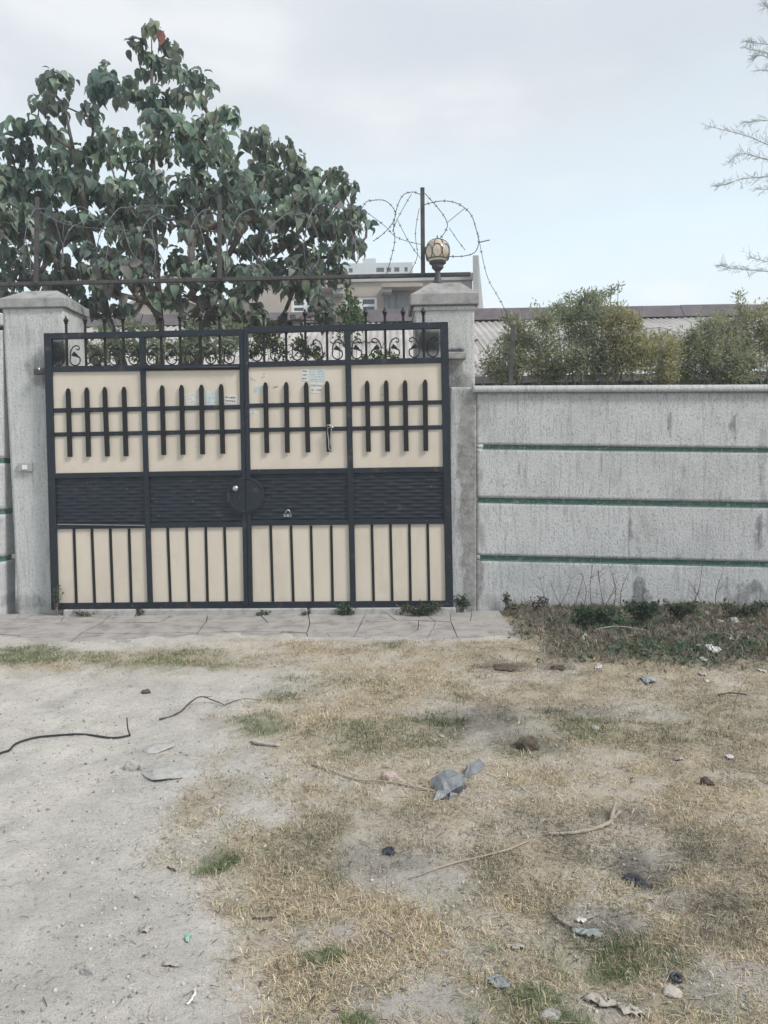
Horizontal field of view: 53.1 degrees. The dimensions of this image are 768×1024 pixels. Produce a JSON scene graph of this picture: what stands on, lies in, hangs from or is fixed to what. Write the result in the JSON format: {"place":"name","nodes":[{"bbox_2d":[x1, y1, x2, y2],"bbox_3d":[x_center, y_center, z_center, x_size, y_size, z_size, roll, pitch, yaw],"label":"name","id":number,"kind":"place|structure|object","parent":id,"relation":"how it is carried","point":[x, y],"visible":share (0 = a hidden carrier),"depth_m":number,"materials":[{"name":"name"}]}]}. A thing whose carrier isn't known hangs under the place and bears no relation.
{"place":"outdoors","nodes":[
{"label":"outdoors","id":0,"kind":"place"},
{"bbox_2d":[129,289,204,314],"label":"house","id":1,"kind":"structure","parent":0,"point":[145,309],"depth_m":22.63,"materials":[{"name":"beige paint"}]},
{"bbox_2d":[0,610,513,643],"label":"pavement","id":2,"kind":"structure","parent":0,"point":[41,628],"depth_m":7.37,"materials":[{"name":"grey concrete"}]},
{"bbox_2d":[50,584,63,615],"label":"weed","id":3,"kind":"object","parent":2,"relation":"on","point":[56,600],"visible":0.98,"depth_m":7.87,"materials":[{"name":"green plant"}]},
{"bbox_2d":[71,609,97,616],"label":"weed","id":4,"kind":"object","parent":2,"relation":"on","point":[82,613],"visible":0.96,"depth_m":7.83,"materials":[{"name":"green plant"}]},
{"bbox_2d":[135,608,143,615],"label":"weed","id":5,"kind":"object","parent":2,"relation":"on","point":[140,612],"visible":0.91,"depth_m":7.87,"materials":[{"name":"green plant"}]},
{"bbox_2d":[63,605,455,616],"bbox_3d":[-1.279,1.091,8.000,4.042,0.252,0.209,-1,4,0],"label":"threshold","id":6,"kind":"object","parent":2,"relation":"on","point":[226,611],"visible":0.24,"depth_m":7.90,"materials":[{"name":"concrete"}]},
{"bbox_2d":[256,609,270,616],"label":"weed","id":7,"kind":"object","parent":2,"relation":"on","point":[262,612],"visible":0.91,"depth_m":7.86,"materials":[{"name":"green plant"}]},
{"bbox_2d":[334,601,356,614],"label":"weed","id":8,"kind":"object","parent":2,"relation":"on","point":[347,611],"visible":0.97,"depth_m":7.84,"materials":[{"name":"green plant"}]},
{"bbox_2d":[395,600,448,616],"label":"weed","id":9,"kind":"object","parent":2,"relation":"on","point":[423,609],"visible":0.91,"depth_m":7.80,"materials":[{"name":"green plant"}]},
{"bbox_2d":[454,594,471,611],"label":"weed","id":10,"kind":"object","parent":2,"relation":"on","point":[461,602],"visible":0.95,"depth_m":7.97,"materials":[{"name":"green plant"}]},
{"bbox_2d":[249,255,482,375],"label":"apartment building","id":11,"kind":"structure","parent":0,"point":[388,293],"depth_m":26.52,"materials":[{"name":"paint"}]},
{"bbox_2d":[291,297,329,311],"bbox_3d":[-2.534,-7.153,26.633,1.350,0.533,0.070,-1,4,0],"label":"window","id":12,"kind":"structure","parent":11,"relation":"in","point":[295,307],"depth_m":26.61,"materials":[{"name":"white glass"}]},
{"bbox_2d":[345,297,376,309],"bbox_3d":[-0.797,-7.184,26.633,1.107,0.533,0.070,-1,4,0],"label":"window","id":13,"kind":"structure","parent":11,"relation":"in","point":[370,303],"depth_m":26.61,"materials":[{"name":"white glass"}]},
{"bbox_2d":[326,258,412,274],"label":"office block","id":14,"kind":"structure","parent":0,"point":[369,266],"depth_m":68.65,"materials":[{"name":"white paint"}]},
{"bbox_2d":[376,268,383,271],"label":"window","id":15,"kind":"structure","parent":14,"relation":"in","point":[377,269],"depth_m":68.95,"materials":[{"name":"grey glass"}]},
{"bbox_2d":[0,554,767,1023],"bbox_3d":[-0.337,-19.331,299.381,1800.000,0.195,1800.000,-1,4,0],"label":"ground","id":16,"kind":"structure","parent":0,"point":[38,904],"depth_m":3.41,"materials":[{"name":"soil"}]},
{"bbox_2d":[0,314,14,613],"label":"boundary wall","id":17,"kind":"structure","parent":16,"relation":"on","point":[7,575],"depth_m":8.04,"materials":[{"name":"paint"}]},
{"bbox_2d":[0,291,88,613],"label":"gate pillar","id":18,"kind":"structure","parent":16,"relation":"on","point":[31,318],"depth_m":7.93,"materials":[{"name":"concrete"}]},
{"bbox_2d":[18,463,32,470],"bbox_3d":[-3.700,-0.462,7.923,0.149,0.088,0.047,-1,4,0],"label":"doorbell","id":19,"kind":"object","parent":18,"relation":"attached to","point":[25,466],"visible":1,"depth_m":7.91,"materials":[{"name":"grey plastic"}]},
{"bbox_2d":[44,312,248,609],"bbox_3d":[-2.429,-0.499,7.815,2.064,3.022,0.128,-1,4,0],"label":"gate leaf","id":20,"kind":"object","parent":18,"relation":"attached to","point":[139,529],"visible":1,"depth_m":7.85,"materials":[{"name":"blue paint"}]},
{"bbox_2d":[0,187,470,286],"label":"wire support","id":21,"kind":"object","parent":18,"relation":"on","point":[218,278],"visible":1,"depth_m":8.07,"materials":[{"name":"metal"}]},
{"bbox_2d":[22,202,358,278],"bbox_3d":[-2.090,-2.840,8.071,3.646,0.820,0.632,-1,4,0],"label":"barbed wire","id":22,"kind":"object","parent":21,"relation":"attached to","point":[139,247],"visible":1,"depth_m":8.06,"materials":[{"name":"grey metal"}]},
{"bbox_2d":[362,191,420,273],"bbox_3d":[0.085,-2.973,8.163,0.622,0.817,0.406,-1,4,0],"label":"barbed wire","id":23,"kind":"object","parent":21,"relation":"attached to","point":[415,192],"visible":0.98,"depth_m":8.17,"materials":[{"name":"grey metal"}]},
{"bbox_2d":[424,193,510,327],"bbox_3d":[0.907,-2.666,8.191,1.006,1.446,0.343,-1,4,-4],"label":"barbed wire","id":24,"kind":"object","parent":21,"relation":"attached to","point":[478,241],"visible":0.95,"depth_m":8.16,"materials":[{"name":"grey metal"}]},
{"bbox_2d":[0,733,128,753],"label":"cable","id":25,"kind":"object","parent":16,"relation":"on","point":[12,746],"visible":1,"depth_m":4.47,"materials":[{"name":"black rubber"}]},
{"bbox_2d":[80,962,95,975],"bbox_3d":[-0.921,1.428,2.389,0.046,0.053,0.031,-1,4,0],"label":"stone","id":26,"kind":"object","parent":16,"relation":"on","point":[88,968],"visible":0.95,"depth_m":2.38,"materials":[{"name":"grey stone"}]},
{"bbox_2d":[124,759,137,770],"bbox_3d":[-1.310,1.323,3.979,0.071,0.091,0.055,-1,4,0],"label":"stone","id":27,"kind":"object","parent":16,"relation":"on","point":[130,765],"visible":0.86,"depth_m":3.96,"materials":[{"name":"grey stone"}]},
{"bbox_2d":[138,762,145,770],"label":"stone","id":28,"kind":"object","parent":16,"relation":"on","point":[142,767],"visible":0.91,"depth_m":3.97,"materials":[{"name":"grey stone"}]},
{"bbox_2d":[139,923,151,932],"bbox_3d":[-0.813,1.418,2.625,0.044,0.010,0.057,-1,4,0],"label":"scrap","id":29,"kind":"object","parent":16,"relation":"on","point":[147,927],"visible":1,"depth_m":2.62,"materials":[{"name":"paper"}]},
{"bbox_2d":[141,689,150,693],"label":"soil clod","id":30,"kind":"object","parent":16,"relation":"on","point":[146,691],"visible":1,"depth_m":5.24,"materials":[{"name":"brown soil"}]},
{"bbox_2d":[143,742,173,753],"bbox_3d":[-1.262,1.313,4.278,0.172,0.043,0.132,-5,5,-42],"label":"stone","id":31,"kind":"object","parent":16,"relation":"on","point":[155,748],"visible":0.99,"depth_m":4.25,"materials":[{"name":"grey stone"}]},
{"bbox_2d":[141,761,198,779],"bbox_3d":[-1.126,1.336,3.975,0.259,0.042,0.283,-4,5,-34],"label":"stone","id":32,"kind":"object","parent":16,"relation":"on","point":[160,770],"visible":1,"depth_m":3.94,"materials":[{"name":"grey stone"}]},
{"bbox_2d":[162,960,180,966],"bbox_3d":[-0.670,1.424,2.425,0.057,0.021,0.028,-2,4,-14],"label":"paper scrap","id":33,"kind":"object","parent":16,"relation":"on","point":[172,963],"visible":1,"depth_m":2.42,"materials":[{"name":"paper"}]},
{"bbox_2d":[87,308,256,365],"bbox_3d":[-2.692,-0.781,9.573,2.336,3.520,1.047,-1,4,0],"label":"shrub","id":34,"kind":"object","parent":16,"relation":"on","point":[138,325],"visible":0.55,"depth_m":9.46,"materials":[{"name":"green plant"}]},
{"bbox_2d":[184,932,190,941],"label":"plastic scrap","id":35,"kind":"object","parent":16,"relation":"on","point":[187,937],"visible":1,"depth_m":2.54,"materials":[{"name":"green plastic"}]},
{"bbox_2d":[0,18,378,476],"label":"broadleaf tree","id":36,"kind":"object","parent":16,"relation":"on","point":[78,184],"visible":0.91,"depth_m":10.40,"materials":[{"name":"green plant"}]},
{"bbox_2d":[186,988,195,1004],"bbox_3d":[-0.565,1.428,2.264,0.015,0.015,0.076,-1,4,3],"label":"stick","id":37,"kind":"object","parent":16,"relation":"on","point":[192,997],"visible":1,"depth_m":2.26,"materials":[{"name":"white wood"}]},
{"bbox_2d":[159,696,262,719],"bbox_3d":[-1.107,1.237,4.929,0.647,0.081,0.184,-2,4,-15],"label":"branch","id":38,"kind":"object","parent":16,"relation":"on","point":[200,697],"visible":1,"depth_m":4.90,"materials":[{"name":"brown wood"}]},
{"bbox_2d":[231,985,240,991],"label":"stone","id":39,"kind":"object","parent":16,"relation":"on","point":[236,988],"visible":0.98,"depth_m":2.32,"materials":[{"name":"beige stone"}]},
{"bbox_2d":[252,917,276,918],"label":"stick","id":40,"kind":"object","parent":16,"relation":"on","point":[262,917],"visible":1,"depth_m":2.69,"materials":[{"name":"brown wood"}]},
{"bbox_2d":[251,739,279,746],"bbox_3d":[-0.672,1.302,4.320,0.199,0.025,0.036,1,4,26],"label":"stick","id":41,"kind":"object","parent":16,"relation":"on","point":[256,742],"visible":1,"depth_m":4.31,"materials":[{"name":"wood"}]},
{"bbox_2d":[249,315,399,360],"bbox_3d":[-0.814,-0.899,10.379,2.142,3.580,0.607,-1,4,0],"label":"shrub","id":42,"kind":"object","parent":16,"relation":"on","point":[317,354],"visible":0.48,"depth_m":10.27,"materials":[{"name":"green plant"}]},
{"bbox_2d":[328,280,369,359],"bbox_3d":[-0.460,-1.386,11.931,0.677,4.318,0.843,1,4,26],"label":"sapling","id":43,"kind":"object","parent":16,"relation":"on","point":[356,314],"visible":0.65,"depth_m":11.78,"materials":[{"name":"green plant"}]},
{"bbox_2d":[307,761,426,789],"bbox_3d":[-0.118,1.331,3.873,0.720,0.023,0.080,1,5,30],"label":"stick","id":44,"kind":"object","parent":16,"relation":"on","point":[369,780],"visible":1,"depth_m":3.81,"materials":[{"name":"brown wood"}]},
{"bbox_2d":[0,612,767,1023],"bbox_3d":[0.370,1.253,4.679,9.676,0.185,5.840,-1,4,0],"label":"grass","id":45,"kind":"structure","parent":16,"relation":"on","point":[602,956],"depth_m":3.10,"materials":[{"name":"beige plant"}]},
{"bbox_2d":[382,846,395,855],"bbox_3d":[0.021,1.385,3.144,0.058,0.019,0.064,-1,4,0],"label":"plastic scrap","id":46,"kind":"object","parent":16,"relation":"on","point":[390,850],"visible":1,"depth_m":3.14,"materials":[{"name":"grey plastic"}]},
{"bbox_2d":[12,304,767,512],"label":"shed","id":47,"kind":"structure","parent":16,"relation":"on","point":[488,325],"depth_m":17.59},
{"bbox_2d":[382,771,397,780],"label":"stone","id":48,"kind":"object","parent":16,"relation":"on","point":[388,775],"visible":0.91,"depth_m":3.81,"materials":[{"name":"beige stone"}]},
{"bbox_2d":[378,928,401,944],"bbox_3d":[0.021,1.431,2.591,0.009,0.016,0.131,-4,5,-38],"label":"stick","id":49,"kind":"object","parent":16,"relation":"on","point":[392,937],"visible":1,"depth_m":2.58,"materials":[{"name":"brown wood"}]},
{"bbox_2d":[408,282,478,395],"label":"gate pillar","id":50,"kind":"structure","parent":16,"relation":"on","point":[454,305],"depth_m":7.85,"materials":[{"name":"grey concrete"}]},
{"bbox_2d":[243,307,452,607],"bbox_3d":[-0.367,-0.527,7.824,2.116,3.067,0.111,-1,4,0],"label":"gate leaf","id":51,"kind":"object","parent":50,"relation":"attached to","point":[359,515],"visible":1,"depth_m":7.85,"materials":[{"name":"blue paint"}]},
{"bbox_2d":[325,424,333,450],"bbox_3d":[-0.545,-0.748,7.771,0.092,0.276,0.031,-1,4,-7],"label":"wire loop","id":52,"kind":"object","parent":51,"relation":"hanging from","point":[331,427],"visible":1,"depth_m":7.77,"materials":[{"name":"metal"}]},
{"bbox_2d":[425,235,449,282],"bbox_3d":[0.558,-2.628,7.997,0.267,0.499,0.267,-1,4,0],"label":"globe lamp","id":53,"kind":"object","parent":50,"relation":"on","point":[437,252],"visible":0.99,"depth_m":7.92,"materials":[{"name":"beige glass"}]},
{"bbox_2d":[429,758,484,800],"bbox_3d":[0.342,1.317,3.834,0.194,0.077,0.455,1,4,26],"label":"plastic bag","id":54,"kind":"object","parent":16,"relation":"on","point":[451,781],"visible":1,"depth_m":3.75,"materials":[{"name":"grey plastic"}]},
{"bbox_2d":[409,840,529,878],"bbox_3d":[0.358,1.389,3.074,0.577,0.017,0.031,-3,4,-26],"label":"stick","id":55,"kind":"object","parent":16,"relation":"on","point":[507,849],"visible":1,"depth_m":3.08,"materials":[{"name":"brown wood"}]},
{"bbox_2d":[485,974,510,987],"bbox_3d":[0.352,1.444,2.368,0.078,0.019,0.062,-1,4,0],"label":"rag","id":56,"kind":"object","parent":16,"relation":"on","point":[499,981],"visible":0.99,"depth_m":2.36,"materials":[{"name":"grey fabric"}]},
{"bbox_2d":[493,663,517,670],"bbox_3d":[0.927,1.181,5.844,0.195,0.038,0.154,-1,4,0],"label":"soil clod","id":57,"kind":"object","parent":16,"relation":"on","point":[507,667],"visible":0.97,"depth_m":5.82,"materials":[{"name":"brown soil"}]},
{"bbox_2d":[501,592,511,606],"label":"weed","id":58,"kind":"object","parent":16,"relation":"on","point":[506,600],"visible":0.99,"depth_m":7.97,"materials":[{"name":"green plant"}]},
{"bbox_2d":[507,943,525,949],"bbox_3d":[0.440,1.435,2.543,0.064,0.020,0.040,-1,4,0],"label":"leaf scrap","id":59,"kind":"object","parent":16,"relation":"on","point":[514,945],"visible":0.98,"depth_m":2.54,"materials":[{"name":"plant"}]},
{"bbox_2d":[475,298,570,385],"bbox_3d":[1.699,-0.734,8.959,1.063,3.359,1.116,3,5,43],"label":"shrub","id":60,"kind":"object","parent":16,"relation":"on","point":[538,364],"visible":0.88,"depth_m":8.74,"materials":[{"name":"green plant"}]},
{"bbox_2d":[515,735,540,751],"bbox_3d":[0.799,1.291,4.245,0.157,0.105,0.102,-2,4,-15],"label":"soil clod","id":61,"kind":"object","parent":16,"relation":"on","point":[529,742],"visible":0.83,"depth_m":4.21,"materials":[{"name":"brown soil"}]},
{"bbox_2d":[527,596,548,609],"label":"weed","id":62,"kind":"object","parent":16,"relation":"on","point":[539,601],"visible":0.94,"depth_m":7.75,"materials":[{"name":"green plant"}]},
{"bbox_2d":[516,570,575,607],"bbox_3d":[1.677,0.811,7.910,0.636,0.444,0.065,-1,4,0],"label":"dry plant","id":63,"kind":"object","parent":16,"relation":"on","point":[554,593],"visible":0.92,"depth_m":7.91,"materials":[{"name":"brown plant"}]},
{"bbox_2d":[540,1008,562,1020],"bbox_3d":[0.486,1.459,2.224,0.061,0.027,0.050,1,4,26],"label":"stone","id":64,"kind":"object","parent":16,"relation":"on","point":[547,1013],"visible":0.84,"depth_m":2.22,"materials":[{"name":"grey stone"}]},
{"bbox_2d":[550,664,565,670],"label":"soil clod","id":65,"kind":"object","parent":16,"relation":"on","point":[558,667],"visible":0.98,"depth_m":5.80,"materials":[{"name":"brown soil"}]},
{"bbox_2d":[549,911,573,927],"bbox_3d":[0.619,1.432,2.688,0.021,0.022,0.105,-5,5,-43],"label":"stick","id":66,"kind":"object","parent":16,"relation":"on","point":[556,918],"visible":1,"depth_m":2.68,"materials":[{"name":"brown wood"}]},
{"bbox_2d":[533,553,598,607],"bbox_3d":[1.876,0.704,7.890,0.716,0.652,0.090,-1,4,0],"label":"dry plant","id":67,"kind":"object","parent":16,"relation":"on","point":[580,586],"visible":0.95,"depth_m":7.90,"materials":[{"name":"brown plant"}]},
{"bbox_2d":[575,916,586,922],"bbox_3d":[0.697,1.440,2.715,0.041,0.011,0.033,-1,4,0],"label":"paper scrap","id":68,"kind":"object","parent":16,"relation":"on","point":[581,919],"visible":1,"depth_m":2.71,"materials":[{"name":"white paper"}]},
{"bbox_2d":[547,801,621,834],"bbox_3d":[0.892,1.346,3.337,0.414,0.052,0.092,-3,5,-30],"label":"stick","id":69,"kind":"object","parent":16,"relation":"on","point":[613,814],"visible":0.98,"depth_m":3.31,"materials":[{"name":"brown wood"}]},
{"bbox_2d":[572,927,603,937],"bbox_3d":[0.697,1.434,2.627,0.108,0.021,0.059,0,4,11],"label":"rag","id":70,"kind":"object","parent":16,"relation":"on","point":[590,931],"visible":0.99,"depth_m":2.62,"materials":[{"name":"grey fabric"}]},
{"bbox_2d":[540,281,636,384],"bbox_3d":[2.356,-0.878,8.934,1.086,3.626,1.063,-1,4,0],"label":"shrub","id":71,"kind":"object","parent":16,"relation":"on","point":[593,365],"visible":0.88,"depth_m":8.75,"materials":[{"name":"green plant"}]},
{"bbox_2d":[568,602,618,625],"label":"weed","id":72,"kind":"object","parent":16,"relation":"on","point":[590,615],"visible":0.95,"depth_m":7.02,"materials":[{"name":"green plant"}]},
{"bbox_2d":[581,992,616,1006],"bbox_3d":[0.642,1.452,2.288,0.100,0.028,0.066,-2,4,-15],"label":"plastic sheet","id":73,"kind":"object","parent":16,"relation":"on","point":[601,1000],"visible":1,"depth_m":2.28,"materials":[{"name":"beige plastic"}]},
{"bbox_2d":[450,385,767,611],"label":"boundary wall","id":74,"kind":"structure","parent":16,"relation":"on","point":[665,487],"depth_m":7.97,"materials":[{"name":"paint"}]},
{"bbox_2d":[508,325,515,384],"bbox_3d":[1.350,-1.629,8.118,0.082,0.684,0.030,-1,4,0],"label":"fence post","id":75,"kind":"object","parent":74,"relation":"on","point":[511,357],"visible":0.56,"depth_m":8.10,"materials":[{"name":"metal"}]},
{"bbox_2d":[477,323,767,383],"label":"barbed wire","id":76,"kind":"object","parent":75,"relation":"attached to","point":[625,332],"visible":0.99,"depth_m":8.34,"materials":[{"name":"grey metal"}]},
{"bbox_2d":[593,557,632,607],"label":"dry plant","id":77,"kind":"object","parent":16,"relation":"on","point":[614,587],"visible":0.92,"depth_m":7.91,"materials":[{"name":"brown plant"}]},
{"bbox_2d":[596,626,646,630],"bbox_3d":[2.089,1.028,6.783,0.433,0.029,0.075,0,4,14],"label":"stick","id":78,"kind":"object","parent":16,"relation":"on","point":[621,626],"visible":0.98,"depth_m":6.80,"materials":[{"name":"wood"}]},
{"bbox_2d":[615,1004,644,1016],"bbox_3d":[0.722,1.454,2.246,0.083,0.022,0.056,-1,4,0],"label":"plastic sheet","id":79,"kind":"object","parent":16,"relation":"on","point":[626,1009],"visible":0.99,"depth_m":2.24,"materials":[{"name":"beige plastic"}]},
{"bbox_2d":[499,598,767,675],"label":"ground cover","id":80,"kind":"object","parent":16,"relation":"on","point":[609,648],"visible":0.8,"depth_m":6.70,"materials":[{"name":"green plant"}]},
{"bbox_2d":[624,873,650,889],"bbox_3d":[0.980,1.419,2.950,0.072,0.022,0.129,-3,4,-23],"label":"plastic scrap","id":81,"kind":"object","parent":16,"relation":"on","point":[636,879],"visible":0.97,"depth_m":2.96,"materials":[{"name":"grey plastic"}]},
{"bbox_2d":[587,299,690,384],"bbox_3d":[2.891,-0.717,8.734,1.197,3.313,0.760,-2,4,-12],"label":"shrub","id":82,"kind":"object","parent":16,"relation":"on","point":[645,354],"visible":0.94,"depth_m":8.59,"materials":[{"name":"green plant"}]},
{"bbox_2d":[623,596,661,624],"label":"weed","id":83,"kind":"object","parent":16,"relation":"on","point":[643,611],"visible":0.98,"depth_m":6.95,"materials":[{"name":"green plant"}]},
{"bbox_2d":[638,675,656,683],"bbox_3d":[1.896,1.201,5.521,0.120,0.039,0.128,-4,5,-38],"label":"plastic scrap","id":84,"kind":"object","parent":16,"relation":"on","point":[646,679],"visible":1,"depth_m":5.51,"materials":[{"name":"white plastic"}]},
{"bbox_2d":[663,985,682,998],"bbox_3d":[0.873,1.454,2.325,0.057,0.029,0.048,-1,4,0],"label":"stone","id":85,"kind":"object","parent":16,"relation":"on","point":[671,991],"visible":1,"depth_m":2.32,"materials":[{"name":"stone"}]},
{"bbox_2d":[669,972,683,982],"bbox_3d":[0.909,1.447,2.388,0.040,0.012,0.046,-1,4,0],"label":"rubber ring","id":86,"kind":"object","parent":16,"relation":"on","point":[677,974],"visible":1,"depth_m":2.38,"materials":[{"name":"black rubber"}]},
{"bbox_2d":[662,597,699,621],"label":"weed","id":87,"kind":"object","parent":16,"relation":"on","point":[682,609],"visible":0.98,"depth_m":7.20,"materials":[{"name":"green plant"}]},
{"bbox_2d":[699,776,714,785],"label":"soil clod","id":88,"kind":"object","parent":16,"relation":"on","point":[704,780],"visible":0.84,"depth_m":3.69,"materials":[{"name":"brown soil"}]},
{"bbox_2d":[688,563,726,606],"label":"dry plant","id":89,"kind":"object","parent":16,"relation":"on","point":[701,588],"visible":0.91,"depth_m":7.91,"materials":[{"name":"brown plant"}]},
{"bbox_2d":[657,287,767,384],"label":"shrub","id":90,"kind":"object","parent":16,"relation":"on","point":[736,367],"visible":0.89,"depth_m":8.86,"materials":[{"name":"green plant"}]},
{"bbox_2d":[703,644,721,653],"bbox_3d":[2.638,1.098,6.176,0.084,0.066,0.168,-4,5,-34],"label":"litter scrap","id":91,"kind":"object","parent":16,"relation":"on","point":[709,647],"visible":1,"depth_m":6.16,"materials":[{"name":"white plastic"}]},
{"bbox_2d":[724,753,734,758],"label":"litter scrap","id":92,"kind":"object","parent":16,"relation":"on","point":[729,756],"visible":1,"depth_m":4.04,"materials":[{"name":"white paper"}]},
{"bbox_2d":[718,692,746,695],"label":"stick","id":93,"kind":"object","parent":16,"relation":"on","point":[731,693],"visible":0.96,"depth_m":5.18,"materials":[{"name":"brown wood"}]},
{"bbox_2d":[701,0,767,278],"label":"conifer tree","id":94,"kind":"object","parent":16,"relation":"on","point":[763,52],"visible":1,"depth_m":14.55,"materials":[{"name":"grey plant"}]},
{"bbox_2d":[713,297,767,384],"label":"shrub","id":95,"kind":"object","parent":16,"relation":"on","point":[761,329],"visible":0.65,"depth_m":9.12,"materials":[{"name":"green plant"}]},
{"bbox_2d":[722,598,767,616],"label":"weed","id":96,"kind":"object","parent":16,"relation":"on","point":[753,609],"visible":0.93,"depth_m":7.36,"materials":[{"name":"green plant"}]},
{"bbox_2d":[0,0,767,375],"label":"sky","id":97,"kind":"structure","parent":0,"point":[573,138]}
]}

